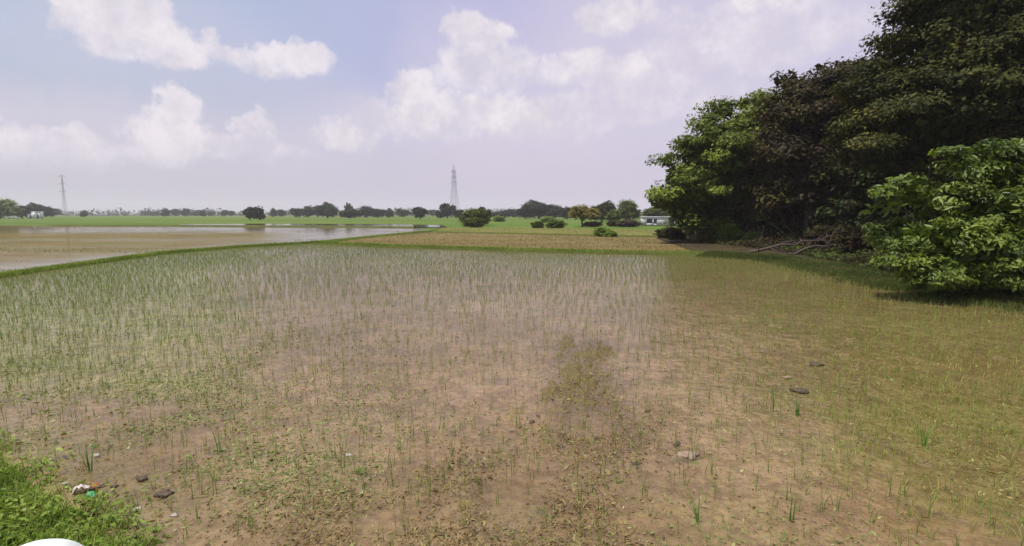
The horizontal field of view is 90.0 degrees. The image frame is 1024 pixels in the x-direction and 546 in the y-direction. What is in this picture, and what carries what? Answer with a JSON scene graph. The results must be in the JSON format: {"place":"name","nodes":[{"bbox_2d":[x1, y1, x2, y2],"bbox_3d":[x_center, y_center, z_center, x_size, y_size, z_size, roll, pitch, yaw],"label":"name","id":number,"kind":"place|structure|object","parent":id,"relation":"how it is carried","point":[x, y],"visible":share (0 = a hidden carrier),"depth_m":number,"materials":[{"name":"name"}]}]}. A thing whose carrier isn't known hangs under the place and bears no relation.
{"place":"outdoors","nodes":[
{"label":"outdoors","id":0,"kind":"place"},
{"bbox_2d":[0,428,165,545],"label":"verge","id":1,"kind":"structure","parent":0,"point":[52,481],"depth_m":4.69,"materials":[{"name":"green plant"}]},
{"bbox_2d":[18,538,82,545],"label":"marker stone","id":2,"kind":"object","parent":1,"relation":"on","point":[55,542],"visible":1,"depth_m":2.85,"materials":[{"name":"white stone"}]},
{"bbox_2d":[0,432,151,545],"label":"verge straw","id":3,"kind":"object","parent":1,"relation":"on","point":[17,475],"visible":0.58,"depth_m":4.13,"materials":[{"name":"green plant"}]},
{"bbox_2d":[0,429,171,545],"bbox_3d":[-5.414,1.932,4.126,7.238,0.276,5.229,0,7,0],"label":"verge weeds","id":4,"kind":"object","parent":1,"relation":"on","point":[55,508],"visible":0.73,"depth_m":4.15,"materials":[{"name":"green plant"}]},
{"bbox_2d":[0,243,308,277],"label":"field bund","id":5,"kind":"structure","parent":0,"point":[23,273],"depth_m":27.43,"materials":[{"name":"plant"}]},
{"bbox_2d":[0,225,426,272],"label":"flooded field","id":6,"kind":"structure","parent":0,"point":[12,259],"depth_m":53.45,"materials":[{"name":"beige liquid"}]},
{"bbox_2d":[0,226,410,270],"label":"marsh weeds","id":7,"kind":"object","parent":6,"relation":"on","point":[133,233],"visible":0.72,"depth_m":58.84,"materials":[{"name":"green plant"}]},
{"bbox_2d":[46,224,415,227],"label":"field bund","id":8,"kind":"structure","parent":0,"point":[248,226],"depth_m":106.16,"materials":[{"name":"soil"}]},
{"bbox_2d":[180,224,445,226],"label":"water","id":9,"kind":"structure","parent":0,"point":[333,224],"depth_m":125.84,"materials":[{"name":"white liquid"}]},
{"bbox_2d":[0,215,676,229],"bbox_3d":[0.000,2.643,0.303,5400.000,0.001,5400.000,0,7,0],"label":"ground","id":10,"kind":"structure","parent":0,"point":[508,222],"depth_m":187.80,"materials":[{"name":"green plant"}]},
{"bbox_2d":[0,198,23,218],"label":"tree","id":11,"kind":"object","parent":10,"relation":"on","point":[8,207],"visible":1,"depth_m":297.10,"materials":[{"name":"green plant"}]},
{"bbox_2d":[14,205,32,217],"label":"tree","id":12,"kind":"object","parent":10,"relation":"on","point":[26,211],"visible":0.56,"depth_m":326.72,"materials":[{"name":"green plant"}]},
{"bbox_2d":[30,211,43,218],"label":"pump house","id":13,"kind":"structure","parent":10,"relation":"on","point":[37,214],"depth_m":296.65,"materials":[{"name":"white paint"}]},
{"bbox_2d":[26,202,55,216],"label":"tree","id":14,"kind":"object","parent":10,"relation":"on","point":[47,210],"visible":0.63,"depth_m":376.64,"materials":[{"name":"green plant"}]},
{"bbox_2d":[52,208,62,216],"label":"tree","id":15,"kind":"object","parent":10,"relation":"on","point":[57,212],"visible":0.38,"depth_m":556.80,"materials":[{"name":"green plant"}]},
{"bbox_2d":[59,174,68,215],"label":"pylon","id":16,"kind":"object","parent":10,"relation":"on","point":[63,196],"visible":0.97,"depth_m":632.90,"materials":[{"name":"metal"}]},
{"bbox_2d":[160,208,170,216],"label":"tree","id":17,"kind":"object","parent":10,"relation":"on","point":[165,212],"visible":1,"depth_m":554.63,"materials":[{"name":"green plant"}]},
{"bbox_2d":[170,209,180,215],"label":"tree","id":18,"kind":"object","parent":10,"relation":"on","point":[175,212],"visible":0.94,"depth_m":693.65,"materials":[{"name":"green plant"}]},
{"bbox_2d":[179,208,190,215],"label":"tree","id":19,"kind":"object","parent":10,"relation":"on","point":[185,211],"visible":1,"depth_m":613.50,"materials":[{"name":"green plant"}]},
{"bbox_2d":[242,207,256,219],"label":"tree","id":20,"kind":"object","parent":10,"relation":"on","point":[249,212],"visible":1,"depth_m":232.49,"materials":[{"name":"green plant"}]},
{"bbox_2d":[254,205,265,219],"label":"tree","id":21,"kind":"object","parent":10,"relation":"on","point":[260,214],"visible":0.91,"depth_m":235.39,"materials":[{"name":"green plant"}]},
{"bbox_2d":[269,208,276,216],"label":"tree","id":22,"kind":"object","parent":10,"relation":"on","point":[273,213],"visible":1,"depth_m":475.67,"materials":[{"name":"green plant"}]},
{"bbox_2d":[290,208,300,216],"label":"tree","id":23,"kind":"object","parent":10,"relation":"on","point":[295,212],"visible":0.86,"depth_m":415.23,"materials":[{"name":"green plant"}]},
{"bbox_2d":[298,205,317,217],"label":"tree","id":24,"kind":"object","parent":10,"relation":"on","point":[307,211],"visible":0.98,"depth_m":394.69,"materials":[{"name":"green plant"}]},
{"bbox_2d":[12,207,642,215],"bbox_3d":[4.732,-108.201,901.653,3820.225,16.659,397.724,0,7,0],"label":"distant trees","id":25,"kind":"object","parent":10,"relation":"on","point":[141,213],"visible":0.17,"depth_m":797.51,"materials":[{"name":"green plant"}]},
{"bbox_2d":[315,202,339,217],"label":"tree","id":26,"kind":"object","parent":10,"relation":"on","point":[327,209],"visible":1,"depth_m":354.07,"materials":[{"name":"green plant"}]},
{"bbox_2d":[338,209,362,217],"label":"tree","id":27,"kind":"object","parent":10,"relation":"on","point":[350,213],"visible":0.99,"depth_m":324.85,"materials":[{"name":"green plant"}]},
{"bbox_2d":[357,206,373,217],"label":"tree","id":28,"kind":"object","parent":10,"relation":"on","point":[367,211],"visible":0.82,"depth_m":394.50,"materials":[{"name":"green plant"}]},
{"bbox_2d":[371,208,385,217],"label":"tree","id":29,"kind":"object","parent":10,"relation":"on","point":[378,212],"visible":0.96,"depth_m":394.13,"materials":[{"name":"green plant"}]},
{"bbox_2d":[385,208,393,217],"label":"tree","id":30,"kind":"object","parent":10,"relation":"on","point":[389,212],"visible":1,"depth_m":386.21,"materials":[{"name":"green plant"}]},
{"bbox_2d":[394,208,412,216],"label":"tree","id":31,"kind":"object","parent":10,"relation":"on","point":[401,213],"visible":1,"depth_m":463.98,"materials":[{"name":"green plant"}]},
{"bbox_2d":[412,207,427,218],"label":"tree","id":32,"kind":"object","parent":10,"relation":"on","point":[420,213],"visible":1,"depth_m":276.59,"materials":[{"name":"green plant"}]},
{"bbox_2d":[434,211,446,217],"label":"tree","id":33,"kind":"object","parent":10,"relation":"on","point":[437,214],"visible":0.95,"depth_m":326.17,"materials":[{"name":"green plant"}]},
{"bbox_2d":[439,203,455,217],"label":"tree","id":34,"kind":"object","parent":10,"relation":"on","point":[445,208],"visible":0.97,"depth_m":325.43,"materials":[{"name":"green plant"}]},
{"bbox_2d":[450,165,459,215],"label":"pylon","id":35,"kind":"object","parent":10,"relation":"on","point":[454,178],"visible":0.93,"depth_m":394.06,"materials":[{"name":"metal"}]},
{"bbox_2d":[451,209,463,218],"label":"tree","id":36,"kind":"object","parent":10,"relation":"on","point":[456,212],"visible":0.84,"depth_m":295.83,"materials":[{"name":"green plant"}]},
{"bbox_2d":[462,217,485,226],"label":"bush","id":37,"kind":"object","parent":10,"relation":"on","point":[474,222],"visible":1,"depth_m":102.94,"materials":[{"name":"green plant"}]},
{"bbox_2d":[458,207,491,223],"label":"tree","id":38,"kind":"object","parent":10,"relation":"on","point":[475,213],"visible":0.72,"depth_m":119.67,"materials":[{"name":"green plant"}]},
{"bbox_2d":[478,206,491,223],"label":"tree","id":39,"kind":"object","parent":10,"relation":"on","point":[488,212],"visible":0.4,"depth_m":122.65,"materials":[{"name":"green plant"}]},
{"bbox_2d":[492,215,505,221],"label":"bush","id":40,"kind":"object","parent":10,"relation":"on","point":[498,218],"visible":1,"depth_m":177.91,"materials":[{"name":"green plant"}]},
{"bbox_2d":[496,209,515,217],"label":"tree","id":41,"kind":"object","parent":10,"relation":"on","point":[507,213],"visible":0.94,"depth_m":374.59,"materials":[{"name":"green plant"}]},
{"bbox_2d":[514,208,534,218],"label":"tree","id":42,"kind":"object","parent":10,"relation":"on","point":[520,212],"visible":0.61,"depth_m":305.00,"materials":[{"name":"green plant"}]},
{"bbox_2d":[520,199,556,218],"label":"tree","id":43,"kind":"object","parent":10,"relation":"on","point":[532,208],"visible":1,"depth_m":298.13,"materials":[{"name":"green plant"}]},
{"bbox_2d":[540,216,555,222],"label":"bush","id":44,"kind":"object","parent":10,"relation":"on","point":[545,219],"visible":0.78,"depth_m":159.85,"materials":[{"name":"green plant"}]},
{"bbox_2d":[544,204,562,217],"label":"tree","id":45,"kind":"object","parent":10,"relation":"on","point":[556,208],"visible":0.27,"depth_m":304.03,"materials":[{"name":"green plant"}]},
{"bbox_2d":[558,206,570,218],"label":"tree","id":46,"kind":"object","parent":10,"relation":"on","point":[564,212],"visible":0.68,"depth_m":276.29,"materials":[{"name":"green plant"}]},
{"bbox_2d":[567,204,600,226],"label":"umbrella tree","id":47,"kind":"object","parent":10,"relation":"on","point":[582,213],"visible":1,"depth_m":105.98,"materials":[{"name":"green plant"}]},
{"bbox_2d":[581,221,604,226],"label":"bush","id":48,"kind":"object","parent":10,"relation":"on","point":[593,224],"visible":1,"depth_m":106.48,"materials":[{"name":"green plant"}]},
{"bbox_2d":[588,200,615,221],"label":"tree","id":49,"kind":"object","parent":10,"relation":"on","point":[605,206],"visible":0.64,"depth_m":171.82,"materials":[{"name":"green plant"}]},
{"bbox_2d":[604,209,621,220],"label":"tree","id":50,"kind":"object","parent":10,"relation":"on","point":[614,215],"visible":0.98,"depth_m":162.99,"materials":[{"name":"green plant"}]},
{"bbox_2d":[606,220,619,226],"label":"bush","id":51,"kind":"object","parent":10,"relation":"on","point":[611,223],"visible":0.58,"depth_m":110.37,"materials":[{"name":"green plant"}]},
{"bbox_2d":[616,198,641,219],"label":"tree","id":52,"kind":"object","parent":10,"relation":"on","point":[627,210],"visible":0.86,"depth_m":167.06,"materials":[{"name":"green plant"}]},
{"bbox_2d":[615,219,643,226],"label":"bush","id":53,"kind":"object","parent":10,"relation":"on","point":[629,223],"visible":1,"depth_m":106.16,"materials":[{"name":"green plant"}]},
{"bbox_2d":[642,207,670,216],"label":"tree","id":54,"kind":"object","parent":10,"relation":"on","point":[650,212],"visible":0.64,"depth_m":185.12,"materials":[{"name":"green plant"}]},
{"bbox_2d":[641,217,679,225],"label":"farm house","id":55,"kind":"structure","parent":10,"relation":"on","point":[652,221],"depth_m":115.31,"materials":[{"name":"white concrete"}]},
{"bbox_2d":[860,137,1023,296],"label":"broadleaf bush","id":56,"kind":"object","parent":10,"relation":"on","point":[978,233],"visible":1,"depth_m":14.75,"materials":[{"name":"green plant"}]},
{"bbox_2d":[326,230,436,241],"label":"field bund","id":57,"kind":"structure","parent":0,"point":[381,235],"depth_m":59.55,"materials":[{"name":"soil"}]},
{"bbox_2d":[0,0,935,214],"label":"sky","id":58,"kind":"structure","parent":0,"point":[230,105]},
{"bbox_2d":[311,241,701,255],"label":"field bund","id":59,"kind":"structure","parent":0,"point":[605,252],"depth_m":34.17,"materials":[{"name":"soil"}]},
{"bbox_2d":[0,244,1023,545],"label":"mud","id":60,"kind":"structure","parent":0,"point":[516,494],"depth_m":5.95,"materials":[{"name":"brown soil"}]},
{"bbox_2d":[0,244,1023,545],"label":"paddy water","id":61,"kind":"structure","parent":0,"point":[482,402],"depth_m":11.79,"materials":[{"name":"brown liquid"}]},
{"bbox_2d":[71,482,99,494],"bbox_3d":[-3.878,1.953,4.649,0.196,0.086,0.103,-4,7,-28],"label":"food wrapper","id":62,"kind":"object","parent":61,"relation":"on","point":[83,487],"visible":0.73,"depth_m":4.65,"materials":[{"name":"white plastic"}]},
{"bbox_2d":[85,483,107,490],"bbox_3d":[-3.760,1.942,4.632,0.185,0.049,0.058,-2,7,-16],"label":"stick","id":63,"kind":"object","parent":62,"relation":"on","point":[93,488],"visible":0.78,"depth_m":4.62,"materials":[{"name":"brown wood"}]},
{"bbox_2d":[84,443,94,473],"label":"rice seedling","id":64,"kind":"object","parent":61,"relation":"on","point":[88,465],"visible":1,"depth_m":5.01,"materials":[{"name":"green plant"}]},
{"bbox_2d":[135,475,147,482],"bbox_3d":[-3.507,1.950,4.852,0.123,0.057,0.084,2,7,14],"label":"mud clod","id":65,"kind":"object","parent":61,"relation":"on","point":[143,479],"visible":0.99,"depth_m":4.83,"materials":[{"name":"brown soil"}]},
{"bbox_2d":[153,489,173,498],"bbox_3d":[-3.119,1.978,4.584,0.144,0.061,0.110,1,7,9],"label":"mud clod","id":66,"kind":"object","parent":61,"relation":"on","point":[165,493],"visible":0.98,"depth_m":4.56,"materials":[{"name":"brown soil"}]},
{"bbox_2d":[384,455,395,488],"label":"rice seedling","id":67,"kind":"object","parent":61,"relation":"on","point":[391,475],"visible":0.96,"depth_m":4.73,"materials":[{"name":"green plant"}]},
{"bbox_2d":[0,242,1023,545],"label":"rice seedlings","id":68,"kind":"object","parent":61,"relation":"on","point":[268,278],"visible":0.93,"depth_m":13.28,"materials":[{"name":"green plant"}]},
{"bbox_2d":[0,267,1023,545],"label":"floating weed","id":69,"kind":"object","parent":61,"relation":"on","point":[256,467],"visible":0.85,"depth_m":5.80,"materials":[{"name":"green plant"}]},
{"bbox_2d":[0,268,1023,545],"bbox_3d":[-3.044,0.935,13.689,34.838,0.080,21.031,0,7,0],"label":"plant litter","id":70,"kind":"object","parent":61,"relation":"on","point":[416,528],"visible":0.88,"depth_m":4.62,"materials":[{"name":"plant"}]},
{"bbox_2d":[676,450,699,460],"bbox_3d":[1.846,1.896,5.341,0.258,0.045,0.217,0,7,0],"label":"mud clod","id":71,"kind":"object","parent":61,"relation":"on","point":[681,454],"visible":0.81,"depth_m":5.32,"materials":[{"name":"brown soil"}]},
{"bbox_2d":[680,482,700,523],"bbox_3d":[1.444,1.903,4.279,0.119,0.282,0.309,-3,7,-25],"label":"rice seedling","id":72,"kind":"object","parent":61,"relation":"on","point":[693,506],"visible":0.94,"depth_m":4.19,"materials":[{"name":"green plant"}]},
{"bbox_2d":[358,249,1023,545],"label":"dry weeds","id":73,"kind":"object","parent":61,"relation":"on","point":[933,401],"visible":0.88,"depth_m":6.52,"materials":[{"name":"green plant"}]},
{"bbox_2d":[789,493,796,521],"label":"rice seedling","id":74,"kind":"object","parent":61,"relation":"on","point":[791,508],"visible":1,"depth_m":4.20,"materials":[{"name":"green plant"}]},
{"bbox_2d":[795,396,799,417],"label":"rice seedling","id":75,"kind":"object","parent":61,"relation":"on","point":[797,411],"visible":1,"depth_m":6.39,"materials":[{"name":"green plant"}]},
{"bbox_2d":[790,388,808,394],"bbox_3d":[4.078,1.671,7.256,0.197,0.081,0.236,-6,9,-41],"label":"mud clod","id":76,"kind":"object","parent":61,"relation":"on","point":[801,391],"visible":0.98,"depth_m":7.21,"materials":[{"name":"brown soil"}]},
{"bbox_2d":[819,479,834,513],"bbox_3d":[2.657,1.882,4.288,0.101,0.329,0.149,-1,7,-13],"label":"rice seedling","id":77,"kind":"object","parent":61,"relation":"on","point":[821,503],"visible":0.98,"depth_m":4.33,"materials":[{"name":"green plant"}]},
{"bbox_2d":[909,415,934,447],"bbox_3d":[4.424,1.736,5.609,0.267,0.310,0.294,-6,9,-44],"label":"rice seedling","id":78,"kind":"object","parent":61,"relation":"on","point":[927,436],"visible":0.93,"depth_m":5.57,"materials":[{"name":"green plant"}]},
{"bbox_2d":[918,507,954,541],"bbox_3d":[3.272,1.958,3.968,0.092,0.245,0.244,-6,9,-44],"label":"rice seedling","id":79,"kind":"object","parent":61,"relation":"on","point":[931,529],"visible":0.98,"depth_m":3.96,"materials":[{"name":"green plant"}]},
{"bbox_2d":[341,232,747,252],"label":"dry field","id":80,"kind":"structure","parent":0,"point":[523,240],"depth_m":47.76,"materials":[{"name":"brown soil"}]},
{"bbox_2d":[592,226,610,236],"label":"bush","id":81,"kind":"object","parent":80,"relation":"on","point":[599,231],"visible":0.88,"depth_m":58.10,"materials":[{"name":"green plant"}]},
{"bbox_2d":[604,229,617,236],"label":"bush","id":82,"kind":"object","parent":80,"relation":"on","point":[611,232],"visible":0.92,"depth_m":57.20,"materials":[{"name":"green plant"}]},
{"bbox_2d":[654,226,675,237],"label":"bush","id":83,"kind":"object","parent":80,"relation":"on","point":[662,231],"visible":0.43,"depth_m":53.31,"materials":[{"name":"green plant"}]},
{"bbox_2d":[438,228,655,234],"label":"stubble strip","id":84,"kind":"object","parent":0,"point":[625,232],"visible":0.4,"depth_m":80.47,"materials":[{"name":"plant"}]},
{"bbox_2d":[531,220,544,227],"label":"bush","id":85,"kind":"object","parent":84,"relation":"on","point":[538,224],"visible":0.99,"depth_m":94.16,"materials":[{"name":"green plant"}]},
{"bbox_2d":[544,219,567,227],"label":"bush","id":86,"kind":"object","parent":84,"relation":"on","point":[556,223],"visible":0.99,"depth_m":93.82,"materials":[{"name":"green plant"}]},
{"bbox_2d":[439,227,716,241],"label":"field stubble","id":87,"kind":"object","parent":84,"relation":"on","point":[518,230],"visible":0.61,"depth_m":79.45,"materials":[{"name":"plant"}]},
{"bbox_2d":[433,231,660,236],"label":"field bund","id":88,"kind":"structure","parent":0,"point":[545,234],"depth_m":63.20,"materials":[{"name":"soil"}]},
{"bbox_2d":[0,229,703,276],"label":"bund grass","id":89,"kind":"structure","parent":88,"relation":"on","point":[121,257],"depth_m":34.08,"materials":[{"name":"green plant"}]},
{"bbox_2d":[657,230,886,270],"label":"grove ground","id":90,"kind":"structure","parent":0,"point":[691,243],"depth_m":38.38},
{"bbox_2d":[664,227,686,241],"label":"shrub","id":91,"kind":"object","parent":90,"relation":"on","point":[674,234],"visible":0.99,"depth_m":45.59,"materials":[{"name":"green plant"}]},
{"bbox_2d":[644,87,783,235],"bbox_3d":[21.005,-9.914,46.710,21.050,15.261,11.152,-2,7,-20],"label":"broadleaf tree","id":92,"kind":"object","parent":90,"relation":"on","point":[708,175],"visible":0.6,"depth_m":44.20,"materials":[{"name":"green plant"}]},
{"bbox_2d":[713,221,744,240],"bbox_3d":[19.465,-3.620,45.893,2.604,2.034,2.003,-2,7,-17],"label":"shrub","id":93,"kind":"object","parent":90,"relation":"on","point":[729,230],"visible":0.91,"depth_m":45.54,"materials":[{"name":"green plant"}]},
{"bbox_2d":[673,192,796,239],"bbox_3d":[26.900,-9.203,53.082,17.804,11.986,11.791,0,7,0],"label":"broadleaf tree","id":94,"kind":"object","parent":90,"relation":"on","point":[762,221],"visible":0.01,"depth_m":52.81,"materials":[{"name":"green plant"}]},
{"bbox_2d":[742,230,761,241],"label":"shrub","id":95,"kind":"object","parent":90,"relation":"on","point":[750,234],"visible":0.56,"depth_m":43.67,"materials":[{"name":"green plant"}]},
{"bbox_2d":[755,223,771,235],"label":"shrub","id":96,"kind":"object","parent":90,"relation":"on","point":[765,227],"visible":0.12,"depth_m":58.85,"materials":[{"name":"green plant"}]},
{"bbox_2d":[740,225,796,245],"bbox_3d":[20.131,-2.814,38.785,4.434,1.682,2.870,0,7,0],"label":"fallen limb","id":97,"kind":"object","parent":90,"relation":"on","point":[762,237],"visible":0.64,"depth_m":39.54,"materials":[{"name":"brown wood"}]},
{"bbox_2d":[765,210,802,245],"bbox_3d":[21.470,-3.547,39.331,5.258,3.165,0.730,0,7,0],"label":"dead sapling","id":98,"kind":"object","parent":90,"relation":"on","point":[788,228],"visible":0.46,"depth_m":39.36,"materials":[{"name":"brown wood"}]},
{"bbox_2d":[748,218,846,252],"bbox_3d":[17.974,-2.257,31.622,5.743,2.304,2.434,0,7,0],"label":"fallen limb","id":99,"kind":"object","parent":90,"relation":"on","point":[783,244],"visible":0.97,"depth_m":32.22,"materials":[{"name":"brown wood"}]},
{"bbox_2d":[736,56,878,246],"bbox_3d":[24.158,-8.901,38.574,13.200,14.248,8.549,3,7,24],"label":"broadleaf tree","id":100,"kind":"object","parent":90,"relation":"on","point":[790,147],"visible":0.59,"depth_m":37.73,"materials":[{"name":"green plant"}]},
{"bbox_2d":[799,223,841,248],"bbox_3d":[19.897,-2.183,32.908,2.760,2.151,2.408,4,8,34],"label":"shrub","id":101,"kind":"object","parent":90,"relation":"on","point":[819,231],"visible":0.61,"depth_m":32.60,"materials":[{"name":"green plant"}]},
{"bbox_2d":[788,219,869,254],"bbox_3d":[19.712,-2.136,30.740,5.481,2.237,1.874,3,7,27],"label":"fallen limb","id":102,"kind":"object","parent":90,"relation":"on","point":[799,251],"visible":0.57,"depth_m":31.20,"materials":[{"name":"brown wood"}]},
{"bbox_2d":[652,222,1022,295],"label":"undergrowth","id":103,"kind":"object","parent":90,"relation":"on","point":[836,254],"visible":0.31,"depth_m":31.56,"materials":[{"name":"green plant"}]},
{"bbox_2d":[830,218,888,252],"bbox_3d":[19.743,-1.879,28.989,3.261,2.437,2.788,0,7,0],"label":"shrub","id":104,"kind":"object","parent":90,"relation":"on","point":[849,240],"visible":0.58,"depth_m":28.80,"materials":[{"name":"green plant"}]},
{"bbox_2d":[696,250,1023,317],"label":"bank grass","id":105,"kind":"structure","parent":90,"relation":"on","point":[866,275],"depth_m":19.60,"materials":[{"name":"green plant"}]},
{"bbox_2d":[803,154,939,235],"bbox_3d":[32.114,-5.656,35.421,21.450,9.114,9.342,0,7,0],"label":"broadleaf tree","id":106,"kind":"object","parent":90,"relation":"on","point":[849,214],"visible":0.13,"depth_m":35.48,"materials":[{"name":"green plant"}]},
{"bbox_2d":[870,219,896,250],"bbox_3d":[23.993,-2.318,32.991,4.039,2.482,3.461,5,8,39],"label":"shrub","id":107,"kind":"object","parent":90,"relation":"on","point":[886,224],"visible":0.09,"depth_m":32.25,"materials":[{"name":"green plant"}]},
{"bbox_2d":[817,0,1023,212],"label":"broadleaf tree","id":108,"kind":"object","parent":90,"relation":"on","point":[966,57],"visible":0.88,"depth_m":25.94,"materials":[{"name":"green plant"}]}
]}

